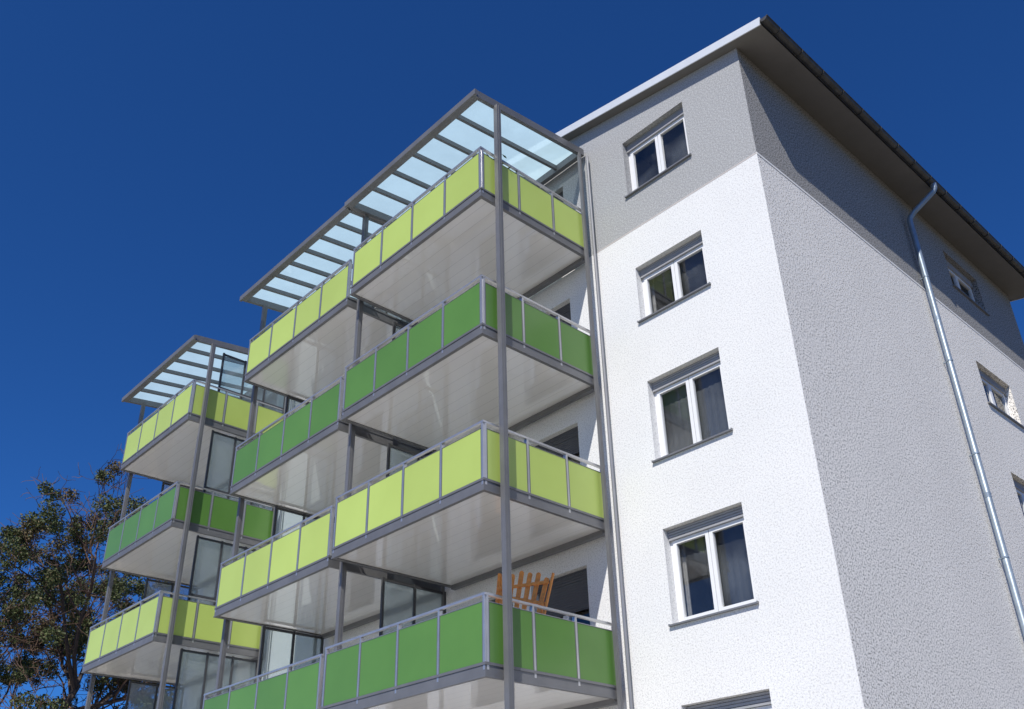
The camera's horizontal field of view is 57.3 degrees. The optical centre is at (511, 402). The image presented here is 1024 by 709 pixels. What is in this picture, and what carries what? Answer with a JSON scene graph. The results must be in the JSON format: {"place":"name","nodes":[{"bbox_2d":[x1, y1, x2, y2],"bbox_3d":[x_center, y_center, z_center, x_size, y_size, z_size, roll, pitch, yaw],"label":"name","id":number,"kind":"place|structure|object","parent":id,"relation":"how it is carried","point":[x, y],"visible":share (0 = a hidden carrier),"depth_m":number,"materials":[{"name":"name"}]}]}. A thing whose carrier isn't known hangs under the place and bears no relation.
{"place":"outdoors","nodes":[
{"label":"outdoors","id":0,"kind":"place"},
{"bbox_2d":[0,638,97,708],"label":"tree","id":1,"kind":"object","parent":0,"point":[40,702],"visible":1,"depth_m":34.94,"materials":[{"name":"green plant"}]},
{"bbox_2d":[0,444,187,708],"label":"tree","id":2,"kind":"object","parent":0,"point":[53,579],"visible":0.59,"depth_m":43.33,"materials":[{"name":"green plant"}]},
{"bbox_2d":[0,0,1023,708],"label":"sky","id":3,"kind":"structure","parent":0,"point":[159,159],"materials":[{"name":"blue"}]},
{"bbox_2d":[177,14,1023,708],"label":"apartment building","id":4,"kind":"structure","parent":0,"point":[811,278],"depth_m":16.44,"materials":[{"name":"paint"}]},
{"bbox_2d":[252,503,264,507],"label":"window","id":5,"kind":"structure","parent":4,"relation":"in","point":[253,504],"depth_m":26.93,"materials":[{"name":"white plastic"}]},
{"bbox_2d":[264,394,277,410],"bbox_3d":[-7.250,0.373,28.229,0.125,1.144,1.180,23,-37,-37],"label":"window","id":6,"kind":"structure","parent":4,"relation":"in","point":[273,400],"depth_m":28.30,"materials":[{"name":"grey glass"}]},
{"bbox_2d":[535,426,579,463],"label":"window","id":7,"kind":"structure","parent":4,"relation":"in","point":[568,441],"depth_m":17.96,"materials":[{"name":"white plastic"}]},
{"bbox_2d":[550,303,570,325],"bbox_3d":[0.834,-1.460,19.392,0.125,0.772,1.380,23,-37,-37],"label":"window","id":8,"kind":"structure","parent":4,"relation":"in","point":[565,311],"depth_m":19.18,"materials":[{"name":"white plastic"}]},
{"bbox_2d":[537,568,589,624],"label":"window","id":9,"kind":"structure","parent":4,"relation":"in","point":[569,593],"depth_m":16.66,"materials":[{"name":"white plastic"}]},
{"bbox_2d":[624,107,691,197],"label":"window","id":10,"kind":"structure","parent":4,"relation":"in","point":[665,145],"depth_m":19.23,"materials":[{"name":"white plastic"}]},
{"bbox_2d":[637,235,710,322],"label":"window","id":11,"kind":"structure","parent":4,"relation":"in","point":[680,274],"depth_m":17.70,"materials":[{"name":"white plastic"}]},
{"bbox_2d":[651,352,732,462],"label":"window","id":12,"kind":"structure","parent":4,"relation":"in","point":[691,404],"depth_m":16.82,"materials":[{"name":"white plastic"}]},
{"bbox_2d":[668,506,758,626],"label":"window","id":13,"kind":"structure","parent":4,"relation":"in","point":[712,570],"depth_m":15.33,"materials":[{"name":"white plastic"}]},
{"bbox_2d":[687,691,771,708],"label":"window","id":14,"kind":"structure","parent":4,"relation":"in","point":[762,700],"depth_m":13.40,"materials":[{"name":"white plastic"}]},
{"bbox_2d":[945,259,989,315],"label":"window","id":15,"kind":"structure","parent":4,"relation":"in","point":[960,282],"depth_m":22.97,"materials":[{"name":"white plastic"}]},
{"bbox_2d":[978,368,1023,428],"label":"window","id":16,"kind":"structure","parent":4,"relation":"in","point":[995,393],"depth_m":21.63,"materials":[{"name":"white plastic"}]},
{"bbox_2d":[1013,479,1023,514],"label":"window","id":17,"kind":"structure","parent":4,"relation":"in","point":[1019,487],"depth_m":20.15,"materials":[{"name":"white plastic"}]},
{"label":"pavement","id":18,"kind":"structure","parent":0,"visible":0},
{"bbox_2d":[0,569,100,699],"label":"tree","id":19,"kind":"object","parent":18,"relation":"on","point":[12,607],"visible":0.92,"depth_m":39.63,"materials":[{"name":"green plant"}]},
{"bbox_2d":[81,335,293,708],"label":"balcony tower","id":20,"kind":"structure","parent":18,"relation":"on","point":[187,438],"depth_m":24.89,"materials":[{"name":"green metal"}]},
{"bbox_2d":[202,89,632,708],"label":"balcony tower","id":21,"kind":"structure","parent":18,"relation":"on","point":[398,463],"depth_m":17.81,"materials":[{"name":"green metal"}]},
{"bbox_2d":[495,571,554,613],"bbox_3d":[0.182,3.772,15.430,1.244,2.190,0.397,-14,-31,21],"label":"picket fence","id":22,"kind":"object","parent":21,"relation":"on","point":[529,583],"visible":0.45,"depth_m":15.63,"materials":[{"name":"orange wood"}]}
]}

